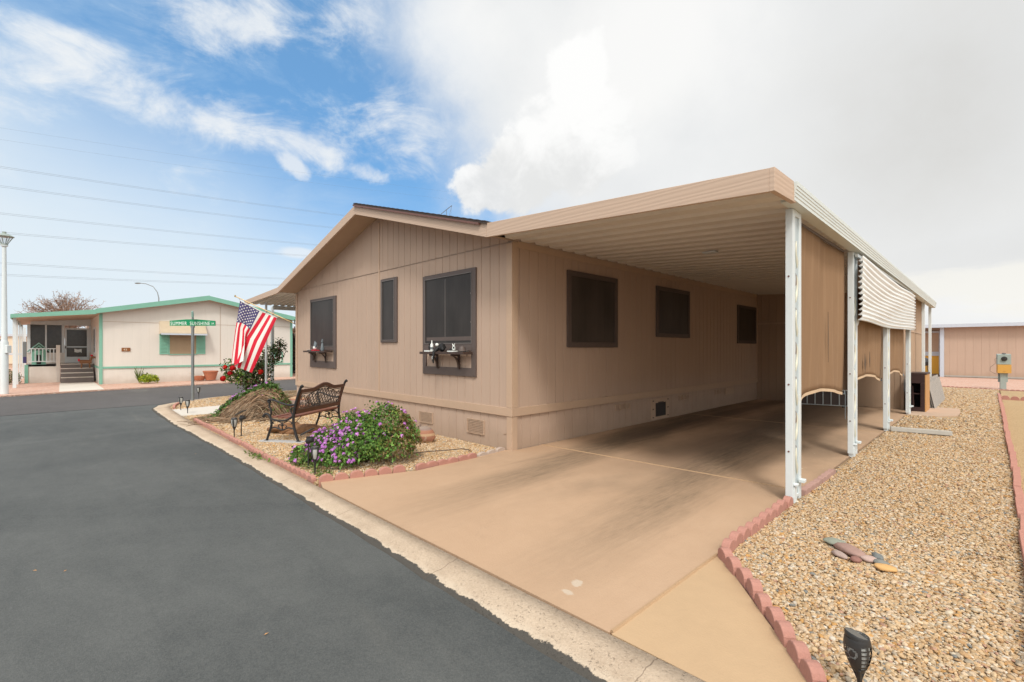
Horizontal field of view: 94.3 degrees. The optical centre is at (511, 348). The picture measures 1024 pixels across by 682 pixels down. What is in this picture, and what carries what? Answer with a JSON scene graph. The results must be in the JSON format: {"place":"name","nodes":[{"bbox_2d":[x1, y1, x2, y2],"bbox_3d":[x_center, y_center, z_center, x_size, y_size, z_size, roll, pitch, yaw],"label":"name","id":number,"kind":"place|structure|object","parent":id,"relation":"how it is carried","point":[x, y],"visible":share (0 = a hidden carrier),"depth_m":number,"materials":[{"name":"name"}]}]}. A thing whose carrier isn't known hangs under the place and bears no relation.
{"place":"outdoors","nodes":[
{"label":"outdoors","id":0,"kind":"place"},
{"bbox_2d":[27,343,49,364],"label":"play house","id":1,"kind":"structure","parent":0,"point":[40,356],"depth_m":20.62,"materials":[{"name":"wood"}]},
{"bbox_2d":[59,382,103,391],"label":"house path","id":2,"kind":"structure","parent":0,"point":[78,386],"depth_m":18.45,"materials":[{"name":"concrete"}]},
{"bbox_2d":[0,367,294,396],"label":"pink yard","id":3,"kind":"structure","parent":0,"point":[23,389],"depth_m":19.07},
{"bbox_2d":[0,231,14,393],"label":"street lamp","id":4,"kind":"object","parent":3,"relation":"on","point":[5,348],"visible":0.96,"depth_m":15.45,"materials":[{"name":"metal"}]},
{"bbox_2d":[0,334,26,366],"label":"beige trailer","id":5,"kind":"object","parent":3,"relation":"on","point":[10,338],"visible":0.04,"depth_m":37.15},
{"bbox_2d":[14,290,101,327],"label":"bare tree","id":6,"kind":"object","parent":3,"relation":"on","point":[48,305],"visible":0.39,"depth_m":49.60,"materials":[{"name":"brown plant"}]},
{"bbox_2d":[138,372,159,382],"bbox_3d":[-15.489,1.258,20.231,0.773,0.485,0.877,0,0,-44],"label":"bright shrub","id":7,"kind":"object","parent":3,"relation":"on","point":[144,378],"visible":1,"depth_m":20.09,"materials":[{"name":"green plant"}]},
{"bbox_2d":[10,295,294,387],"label":"cream house","id":8,"kind":"structure","parent":3,"relation":"on","point":[121,343],"depth_m":21.31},
{"bbox_2d":[65,328,88,362],"bbox_3d":[-20.890,-0.150,22.798,0.850,1.660,0.065,0,0,-44],"label":"screen door","id":9,"kind":"structure","parent":8,"relation":"in","point":[76,339],"depth_m":22.80,"materials":[{"name":"white paint"}]},
{"bbox_2d":[168,335,196,354],"bbox_3d":[-14.975,-0.255,21.616,1.090,1.070,0.039,0,0,-44],"label":"window","id":10,"kind":"structure","parent":8,"relation":"in","point":[177,344],"depth_m":21.55,"materials":[{"name":"glass"}]},
{"bbox_2d":[203,370,217,379],"bbox_3d":[-13.915,1.240,21.913,0.620,0.420,0.620,0,0,-44],"label":"flower pot","id":11,"kind":"object","parent":3,"relation":"on","point":[210,375],"visible":1,"depth_m":21.72,"materials":[{"name":"ceramic"}]},
{"bbox_2d":[0,379,296,415],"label":"cross street","id":12,"kind":"structure","parent":0,"point":[27,404],"depth_m":14.53,"materials":[{"name":"asphalt"}]},
{"bbox_2d":[173,405,219,415],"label":"walkway","id":13,"kind":"structure","parent":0,"point":[199,410],"depth_m":11.31,"materials":[{"name":"concrete"}]},
{"bbox_2d":[0,403,590,681],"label":"road","id":14,"kind":"structure","parent":0,"point":[177,554],"depth_m":3.12,"materials":[{"name":"asphalt"}]},
{"bbox_2d":[170,405,493,486],"bbox_3d":[-0.878,1.528,19.389,11.184,0.060,26.947,0,0,23],"label":"gravel bed","id":15,"kind":"object","parent":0,"point":[316,482],"visible":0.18,"depth_m":7.22,"materials":[{"name":"gravel"}]},
{"bbox_2d":[177,380,292,425],"bbox_3d":[-5.750,1.129,10.247,2.468,0.858,2.584,0,0,0],"label":"dry bush","id":16,"kind":"object","parent":15,"relation":"on","point":[253,402],"visible":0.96,"depth_m":10.09,"materials":[{"name":"brown plant"}]},
{"bbox_2d":[219,337,287,389],"bbox_3d":[-8.048,0.585,14.777,1.749,1.886,1.469,0,0,0],"label":"rose bush","id":17,"kind":"object","parent":15,"relation":"on","point":[248,378],"visible":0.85,"depth_m":14.50,"materials":[{"name":"green plant"}]},
{"bbox_2d":[175,390,344,429],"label":"pebbles","id":18,"kind":"object","parent":15,"relation":"on","point":[217,401],"visible":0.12,"depth_m":10.65,"materials":[{"name":"gravel"}]},
{"bbox_2d":[261,453,278,464],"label":"edging block","id":19,"kind":"structure","parent":15,"relation":"on","point":[266,456],"depth_m":6.28,"materials":[{"name":"concrete"}]},
{"bbox_2d":[257,439,304,443],"bbox_3d":[-3.674,1.504,7.593,0.780,0.052,0.160,0,0,11],"label":"paver","id":20,"kind":"object","parent":15,"relation":"on","point":[281,441],"visible":0.44,"depth_m":7.55,"materials":[{"name":"concrete"}]},
{"bbox_2d":[277,460,295,472],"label":"edging block","id":21,"kind":"structure","parent":15,"relation":"on","point":[285,465],"depth_m":5.89,"materials":[{"name":"concrete"}]},
{"bbox_2d":[293,468,315,483],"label":"edging block","id":22,"kind":"structure","parent":15,"relation":"on","point":[308,476],"depth_m":5.47,"materials":[{"name":"concrete"}]},
{"bbox_2d":[267,422,343,434],"bbox_3d":[-3.622,1.445,8.497,1.360,0.242,0.619,0,0,0],"label":"rock","id":23,"kind":"object","parent":15,"relation":"on","point":[301,428],"visible":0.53,"depth_m":8.34,"materials":[{"name":"stone"}]},
{"bbox_2d":[263,379,347,441],"bbox_3d":[-3.538,1.034,8.239,0.734,0.929,1.370,0,0,11],"label":"park bench","id":24,"kind":"object","parent":15,"relation":"on","point":[315,407],"visible":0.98,"depth_m":7.90,"materials":[{"name":"black metal"}]},
{"bbox_2d":[300,428,314,467],"bbox_3d":[-2.540,1.266,5.904,0.155,0.549,0.100,0,0,0],"label":"spot light","id":25,"kind":"object","parent":15,"relation":"in","point":[308,440],"visible":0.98,"depth_m":5.89,"materials":[{"name":"black plastic"}]},
{"bbox_2d":[292,458,333,476],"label":"weeds","id":26,"kind":"object","parent":15,"relation":"on","point":[311,465],"visible":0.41,"depth_m":5.83,"materials":[{"name":"green plant"}]},
{"bbox_2d":[311,446,318,474],"bbox_3d":[-2.325,1.354,5.602,0.102,0.392,0.102,1,1,23],"label":"torch light","id":27,"kind":"object","parent":15,"relation":"on","point":[314,452],"visible":0.99,"depth_m":5.57,"materials":[{"name":"black plastic"}]},
{"bbox_2d":[319,473,333,486],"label":"edging block","id":28,"kind":"structure","parent":15,"relation":"on","point":[325,477],"depth_m":5.31,"materials":[{"name":"concrete"}]},
{"bbox_2d":[334,472,348,479],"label":"edging block","id":29,"kind":"structure","parent":15,"relation":"on","point":[340,475],"depth_m":5.39,"materials":[{"name":"concrete"}]},
{"bbox_2d":[286,400,421,468],"bbox_3d":[-2.025,1.102,6.331,1.563,0.810,1.247,0,0,23],"label":"lantana bush","id":30,"kind":"object","parent":15,"relation":"on","point":[366,436],"visible":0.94,"depth_m":6.08,"materials":[{"name":"green plant"}]},
{"bbox_2d":[350,470,363,477],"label":"edging block","id":31,"kind":"structure","parent":15,"relation":"on","point":[356,473],"depth_m":5.47,"materials":[{"name":"concrete"}]},
{"bbox_2d":[222,416,495,480],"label":"pebbles","id":32,"kind":"object","parent":15,"relation":"on","point":[279,449],"visible":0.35,"depth_m":7.05,"materials":[{"name":"gravel"}]},
{"bbox_2d":[364,468,377,476],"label":"edging block","id":33,"kind":"structure","parent":15,"relation":"on","point":[370,472],"depth_m":5.55,"materials":[{"name":"concrete"}]},
{"bbox_2d":[378,466,391,474],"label":"edging block","id":34,"kind":"structure","parent":15,"relation":"on","point":[385,470],"depth_m":5.63,"materials":[{"name":"concrete"}]},
{"bbox_2d":[392,465,405,472],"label":"edging block","id":35,"kind":"structure","parent":15,"relation":"on","point":[398,468],"depth_m":5.70,"materials":[{"name":"concrete"}]},
{"bbox_2d":[416,424,435,442],"bbox_3d":[-1.396,1.363,7.570,0.356,0.326,0.272,0,0,4],"label":"clay jar","id":36,"kind":"object","parent":15,"relation":"on","point":[427,434],"visible":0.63,"depth_m":7.47,"materials":[{"name":"ceramic"}]},
{"bbox_2d":[415,461,437,470],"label":"edging block","id":37,"kind":"structure","parent":15,"relation":"on","point":[422,465],"depth_m":5.91,"materials":[{"name":"concrete"}]},
{"bbox_2d":[437,457,457,465],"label":"edging block","id":38,"kind":"structure","parent":15,"relation":"on","point":[447,461],"depth_m":6.12,"materials":[{"name":"concrete"}]},
{"bbox_2d":[457,453,476,460],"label":"edging block","id":39,"kind":"structure","parent":15,"relation":"on","point":[467,456],"depth_m":6.36,"materials":[{"name":"concrete"}]},
{"bbox_2d":[277,203,757,450],"bbox_3d":[2.628,-0.669,15.493,16.845,4.398,8.662,0,0,-44],"label":"mobile home","id":40,"kind":"object","parent":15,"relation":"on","point":[559,344],"visible":0.85,"depth_m":8.73,"materials":[{"name":"beige"}]},
{"bbox_2d":[231,295,293,372],"bbox_3d":[-6.724,-0.399,12.941,1.795,2.131,0.264,0,0,-5],"label":"flag","id":41,"kind":"object","parent":40,"relation":"attached to","point":[254,326],"visible":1,"depth_m":12.98,"materials":[{"name":"multicoloured fabric"}]},
{"bbox_2d":[244,288,295,382],"bbox_3d":[-3.884,-0.055,16.958,9.500,3.110,3.102,0,0,-44],"label":"side awning","id":42,"kind":"object","parent":40,"relation":"attached to","point":[275,298],"visible":0.19,"depth_m":14.18,"materials":[{"name":"paint"}]},
{"bbox_2d":[310,295,336,368],"bbox_3d":[-4.639,-0.385,11.626,0.044,1.715,1.500,0,0,-44],"label":"window","id":43,"kind":"structure","parent":40,"relation":"in","point":[323,311],"depth_m":11.55,"materials":[{"name":"grey glass"}]},
{"bbox_2d":[380,277,397,342],"bbox_3d":[-2.435,-0.752,9.375,0.044,1.271,0.620,0,0,-44],"label":"window","id":44,"kind":"structure","parent":40,"relation":"in","point":[389,286],"depth_m":9.35,"materials":[{"name":"grey glass"}]},
{"bbox_2d":[432,343,445,362],"bbox_3d":[-1.203,0.076,7.904,0.243,0.337,0.151,0,0,25],"label":"cat figurine","id":45,"kind":"object","parent":40,"relation":"on","point":[441,347],"visible":1,"depth_m":7.88,"materials":[{"name":"ceramic"}]},
{"bbox_2d":[423,267,476,376],"bbox_3d":[-1.081,-0.415,7.993,0.044,1.736,1.470,0,0,-44],"label":"window","id":46,"kind":"structure","parent":40,"relation":"in","point":[449,298],"depth_m":7.92,"materials":[{"name":"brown glass"}]},
{"bbox_2d":[567,270,617,347],"bbox_3d":[1.433,-0.655,8.292,1.470,1.276,0.044,0,0,-44],"label":"window","id":47,"kind":"structure","parent":40,"relation":"in","point":[592,299],"depth_m":8.24,"materials":[{"name":"brown glass"}]},
{"bbox_2d":[656,286,689,337],"bbox_3d":[3.530,-0.770,10.345,1.520,1.066,0.044,0,0,-44],"label":"window","id":48,"kind":"structure","parent":40,"relation":"in","point":[672,305],"depth_m":10.30,"materials":[{"name":"brown glass"}]},
{"bbox_2d":[737,305,756,343],"bbox_3d":[6.634,-0.665,13.385,1.430,1.056,0.044,0,0,-44],"label":"window","id":49,"kind":"structure","parent":40,"relation":"in","point":[746,315],"depth_m":13.35,"materials":[{"name":"black glass"}]},
{"bbox_2d":[151,390,704,681],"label":"gutter","id":50,"kind":"object","parent":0,"point":[584,650],"visible":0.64,"depth_m":2.91,"materials":[{"name":"concrete"}]},
{"bbox_2d":[170,311,215,400],"bbox_3d":[-9.151,0.230,13.604,1.203,2.600,0.538,0,0,23],"label":"street sign","id":51,"kind":"object","parent":50,"relation":"on","point":[192,323],"visible":1,"depth_m":13.59,"materials":[{"name":"metal"}]},
{"bbox_2d":[0,0,1023,333],"label":"sky","id":52,"kind":"structure","parent":0,"point":[904,119],"materials":[{"name":"blue"}]},
{"bbox_2d":[320,399,906,634],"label":"driveway","id":53,"kind":"structure","parent":0,"point":[606,544],"depth_m":4.74,"materials":[{"name":"beige paint"}]},
{"bbox_2d":[542,414,872,633],"bbox_3d":[2.313,1.490,6.692,8.430,0.021,3.520,0,0,-44],"label":"expansion joint","id":54,"kind":"object","parent":53,"relation":"on","point":[648,604],"visible":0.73,"depth_m":3.14,"materials":[{"name":"concrete"}]},
{"bbox_2d":[487,167,936,503],"bbox_3d":[6.250,-0.117,10.468,14.900,3.235,3.664,0,0,-44],"label":"carport","id":55,"kind":"object","parent":53,"relation":"on","point":[741,231],"visible":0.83,"depth_m":5.90,"materials":[{"name":"white paint"}]},
{"bbox_2d":[801,223,845,418],"bbox_3d":[3.737,-0.192,5.734,2.405,2.313,0.068,0,0,-44],"label":"shade cloth","id":56,"kind":"object","parent":55,"relation":"hanging from","point":[822,313],"visible":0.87,"depth_m":5.78,"materials":[{"name":"brown fabric"}]},
{"bbox_2d":[858,265,881,380],"bbox_3d":[5.777,-0.169,7.732,2.675,2.178,0.068,0,0,-44],"label":"shade cloth","id":57,"kind":"object","parent":55,"relation":"hanging from","point":[869,349],"visible":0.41,"depth_m":7.86,"materials":[{"name":"brown fabric"}]},
{"bbox_2d":[855,254,915,330],"bbox_3d":[6.924,-0.832,8.637,6.100,0.936,0.108,0,0,-44],"label":"metal valance","id":58,"kind":"object","parent":55,"relation":"hanging from","point":[887,300],"visible":1,"depth_m":7.86,"materials":[{"name":"metal"}]},
{"bbox_2d":[890,329,903,375],"bbox_3d":[7.870,-0.144,9.782,2.655,2.188,0.068,0,0,-44],"label":"shade cloth","id":59,"kind":"object","parent":55,"relation":"hanging from","point":[896,348],"visible":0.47,"depth_m":10.00,"materials":[{"name":"brown fabric"}]},
{"bbox_2d":[801,390,847,407],"bbox_3d":[7.910,1.266,12.226,1.250,0.445,0.066,0,0,32],"label":"slatted panel","id":60,"kind":"object","parent":53,"relation":"on","point":[826,397],"visible":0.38,"depth_m":12.13,"materials":[{"name":"grey metal"}]},
{"bbox_2d":[757,293,921,408],"bbox_3d":[9.817,-0.050,14.172,4.020,3.100,3.380,0,0,-44],"label":"storage room","id":61,"kind":"object","parent":53,"relation":"on","point":[771,349],"visible":0.31,"depth_m":13.54,"materials":[{"name":"beige"}]},
{"bbox_2d":[847,329,882,407],"bbox_3d":[9.028,0.500,12.119,0.019,1.960,0.800,0,0,-44],"label":"door","id":62,"kind":"structure","parent":61,"relation":"in","point":[870,390],"depth_m":12.03,"materials":[{"name":"beige"}]},
{"bbox_2d":[612,556,806,681],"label":"driveway strip","id":63,"kind":"object","parent":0,"point":[707,622],"visible":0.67,"depth_m":2.48,"materials":[{"name":"beige concrete"}]},
{"bbox_2d":[736,390,1023,681],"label":"side gravel","id":64,"kind":"structure","parent":0,"point":[901,659],"depth_m":3.01,"materials":[{"name":"gravel"}]},
{"bbox_2d":[718,547,732,563],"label":"edging block","id":65,"kind":"structure","parent":64,"relation":"on","point":[724,553],"depth_m":3.31,"materials":[{"name":"concrete"}]},
{"bbox_2d":[721,538,735,551],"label":"edging block","id":66,"kind":"structure","parent":64,"relation":"on","point":[729,543],"depth_m":3.48,"materials":[{"name":"concrete"}]},
{"bbox_2d":[725,556,741,576],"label":"edging block","id":67,"kind":"structure","parent":64,"relation":"on","point":[732,564],"depth_m":3.15,"materials":[{"name":"concrete"}]},
{"bbox_2d":[729,531,742,547],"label":"edging block","id":68,"kind":"structure","parent":64,"relation":"on","point":[736,536],"depth_m":3.59,"materials":[{"name":"concrete"}]},
{"bbox_2d":[737,526,749,542],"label":"edging block","id":69,"kind":"structure","parent":64,"relation":"on","point":[744,531],"depth_m":3.70,"materials":[{"name":"concrete"}]},
{"bbox_2d":[736,567,752,590],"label":"edging block","id":70,"kind":"structure","parent":64,"relation":"on","point":[743,574],"depth_m":3.00,"materials":[{"name":"concrete"}]},
{"bbox_2d":[745,521,757,535],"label":"edging block","id":71,"kind":"structure","parent":64,"relation":"on","point":[752,527],"depth_m":3.81,"materials":[{"name":"concrete"}]},
{"bbox_2d":[746,578,762,602],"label":"edging block","id":72,"kind":"structure","parent":64,"relation":"on","point":[753,586],"depth_m":2.85,"materials":[{"name":"concrete"}]},
{"bbox_2d":[752,517,764,530],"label":"edging block","id":73,"kind":"structure","parent":64,"relation":"on","point":[759,522],"depth_m":3.93,"materials":[{"name":"concrete"}]},
{"bbox_2d":[754,593,772,618],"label":"edging block","id":74,"kind":"structure","parent":64,"relation":"on","point":[762,601],"depth_m":2.69,"materials":[{"name":"concrete"}]},
{"bbox_2d":[758,511,770,525],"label":"edging block","id":75,"kind":"structure","parent":64,"relation":"on","point":[765,516],"depth_m":4.03,"materials":[{"name":"concrete"}]},
{"bbox_2d":[765,606,785,629],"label":"edging block","id":76,"kind":"structure","parent":64,"relation":"on","point":[773,614],"depth_m":2.55,"materials":[{"name":"concrete"}]},
{"bbox_2d":[771,503,782,516],"bbox_3d":[2.393,1.474,4.290,0.154,0.147,0.060,-1,2,-45],"label":"edging block","id":77,"kind":"object","parent":64,"relation":"on","point":[778,507],"depth_m":4.26,"materials":[{"name":"concrete"}]},
{"bbox_2d":[774,620,795,647],"bbox_3d":[1.398,1.476,2.429,0.060,0.147,0.146,-2,1,10],"label":"edging block","id":78,"kind":"object","parent":64,"relation":"on","point":[784,631],"depth_m":2.40,"materials":[{"name":"concrete"}]},
{"bbox_2d":[786,640,811,667],"bbox_3d":[1.373,1.482,2.272,0.060,0.147,0.145,2,0,8],"label":"edging block","id":79,"kind":"object","parent":64,"relation":"on","point":[797,651],"depth_m":2.25,"materials":[{"name":"concrete"}]},
{"bbox_2d":[801,478,821,495],"bbox_3d":[3.181,1.494,5.045,0.614,0.128,0.060,1,1,-44],"label":"edging block","id":80,"kind":"object","parent":64,"relation":"on","point":[809,487],"depth_m":4.96,"materials":[{"name":"concrete"}]},
{"bbox_2d":[799,659,826,681],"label":"edging block","id":81,"kind":"object","parent":64,"relation":"on","point":[811,670],"depth_m":2.11,"materials":[{"name":"concrete"}]},
{"bbox_2d":[817,469,835,482],"bbox_3d":[3.631,1.496,5.475,0.614,0.128,0.060,1,-2,-45],"label":"edging block","id":82,"kind":"object","parent":64,"relation":"on","point":[826,475],"depth_m":5.41,"materials":[{"name":"concrete"}]},
{"bbox_2d":[831,550,847,559],"bbox_3d":[2.337,1.469,3.384,0.064,0.042,0.126,-3,2,-14],"label":"stone","id":83,"kind":"object","parent":64,"relation":"on","point":[839,554],"visible":1,"depth_m":3.37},
{"bbox_2d":[843,627,871,681],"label":"torch light","id":84,"kind":"object","parent":64,"relation":"on","point":[857,645],"visible":1,"depth_m":2.02,"materials":[{"name":"black plastic"}]},
{"bbox_2d":[732,516,1023,681],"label":"pebbles","id":85,"kind":"object","parent":64,"relation":"on","point":[816,559],"visible":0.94,"depth_m":2.76,"materials":[{"name":"gravel"}]},
{"bbox_2d":[823,537,845,544],"bbox_3d":[2.445,1.464,3.597,0.152,0.046,0.111,2,4,36],"label":"stone","id":86,"kind":"object","parent":85,"relation":"on","point":[831,540],"visible":0.73,"depth_m":3.58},
{"bbox_2d":[833,542,865,557],"bbox_3d":[2.447,1.460,3.433,0.112,0.059,0.238,-3,2,-12],"label":"stone","id":87,"kind":"object","parent":85,"relation":"on","point":[849,549],"visible":0.91,"depth_m":3.41,"materials":[{"name":"stone"}]},
{"bbox_2d":[860,555,876,562],"bbox_3d":[2.493,1.470,3.319,0.106,0.040,0.077,2,4,26],"label":"stone","id":88,"kind":"object","parent":85,"relation":"on","point":[868,558],"visible":0.94,"depth_m":3.30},
{"bbox_2d":[873,563,896,571],"bbox_3d":[2.505,1.471,3.186,0.128,0.036,0.082,2,4,31],"label":"stone","id":89,"kind":"object","parent":85,"relation":"on","point":[885,567],"visible":1,"depth_m":3.17,"materials":[{"name":"stone"}]},
{"bbox_2d":[779,471,1023,572],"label":"pebbles","id":90,"kind":"object","parent":64,"relation":"on","point":[997,515],"visible":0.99,"depth_m":4.22,"materials":[{"name":"gravel"}]},
{"bbox_2d":[835,430,1014,498],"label":"pebbles","id":91,"kind":"object","parent":64,"relation":"on","point":[920,450],"visible":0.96,"depth_m":6.22,"materials":[{"name":"gravel"}]},
{"bbox_2d":[890,426,951,435],"bbox_3d":[7.147,1.439,8.310,0.820,0.081,0.134,0,0,37],"label":"parking stop","id":92,"kind":"object","parent":91,"relation":"on","point":[923,431],"visible":1,"depth_m":8.25,"materials":[{"name":"concrete"}]},
{"bbox_2d":[907,407,960,416],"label":"patio slab","id":93,"kind":"structure","parent":64,"relation":"on","point":[944,412],"depth_m":10.97,"materials":[{"name":"concrete"}]},
{"bbox_2d":[911,372,929,411],"bbox_3d":[9.841,1.029,11.466,0.892,0.900,0.330,0,0,-44],"label":"cabinet","id":94,"kind":"object","parent":93,"relation":"on","point":[920,391],"visible":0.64,"depth_m":11.20,"materials":[{"name":"orange wood"}]},
{"bbox_2d":[930,374,944,407],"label":"leaning sheets","id":95,"kind":"object","parent":93,"relation":"on","point":[937,397],"visible":0.84,"depth_m":12.63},
{"bbox_2d":[893,387,1004,437],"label":"pebbles","id":96,"kind":"object","parent":64,"relation":"on","point":[975,405],"visible":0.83,"depth_m":10.20,"materials":[{"name":"gravel"}]},
{"bbox_2d":[1013,475,1020,486],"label":"edging block","id":97,"kind":"structure","parent":64,"relation":"on","point":[1016,480],"depth_m":5.12,"materials":[{"name":"concrete"}]},
{"bbox_2d":[1015,497,1023,518],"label":"edging block","id":98,"kind":"structure","parent":64,"relation":"on","point":[1019,503],"depth_m":4.32,"materials":[{"name":"concrete"}]},
{"bbox_2d":[940,377,1023,389],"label":"pink gravel","id":99,"kind":"structure","parent":0,"point":[1011,384],"depth_m":20.38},
{"bbox_2d":[925,322,1023,378],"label":"house","id":100,"kind":"structure","parent":99,"relation":"on","point":[971,350],"depth_m":24.25,"materials":[{"name":"beige"}]},
{"bbox_2d":[925,331,939,374],"bbox_3d":[23.016,0.250,26.146,0.095,2.400,0.930,0,0,-44],"label":"door","id":101,"kind":"structure","parent":100,"relation":"in","point":[935,334],"depth_m":25.98,"materials":[{"name":"wood"}]},
{"bbox_2d":[992,353,1010,388],"bbox_3d":[18.111,0.830,17.607,0.550,1.340,0.335,0,0,38],"label":"meter pedestal","id":102,"kind":"object","parent":99,"relation":"on","point":[1003,365],"visible":0.98,"depth_m":17.53,"materials":[{"name":"grey metal"}]},
{"bbox_2d":[1000,390,1023,492],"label":"driveway","id":103,"kind":"structure","parent":0,"point":[1014,411],"depth_m":9.53,"materials":[{"name":"concrete"}]},
{"bbox_2d":[1013,486,1023,497],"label":"edging block","id":104,"kind":"structure","parent":103,"relation":"on","point":[1018,491],"depth_m":4.79,"materials":[{"name":"concrete"}]},
{"bbox_2d":[1018,530,1023,558],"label":"edging block","id":105,"kind":"structure","parent":103,"relation":"on","point":[1021,537],"depth_m":3.57,"materials":[{"name":"concrete"}]},
{"label":"ground","id":106,"kind":"structure","parent":0,"visible":0},
{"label":"transmission tower","id":107,"kind":"object","parent":106,"relation":"on","visible":0},
{"bbox_2d":[0,274,278,285],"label":"power line","id":108,"kind":"object","parent":107,"relation":"attached to","point":[146,281],"visible":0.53,"depth_m":146.80,"materials":[{"name":"grey metal"}]},
{"bbox_2d":[7,232,296,255],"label":"power line","id":109,"kind":"object","parent":107,"relation":"attached to","point":[141,243],"visible":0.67,"depth_m":145.33,"materials":[{"name":"grey metal"}]},
{"bbox_2d":[3,213,316,244],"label":"power line","id":110,"kind":"object","parent":107,"relation":"hanging from","point":[146,229],"visible":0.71,"depth_m":146.80,"materials":[{"name":"grey metal"}]},
{"bbox_2d":[0,185,326,227],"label":"power line","id":111,"kind":"object","parent":107,"relation":"attached to","point":[150,205],"visible":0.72,"depth_m":147.43,"materials":[{"name":"grey metal"}]},
{"bbox_2d":[1,166,340,215],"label":"power line","id":112,"kind":"object","parent":107,"relation":"attached to","point":[162,190],"visible":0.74,"depth_m":148.61,"materials":[{"name":"grey metal"}]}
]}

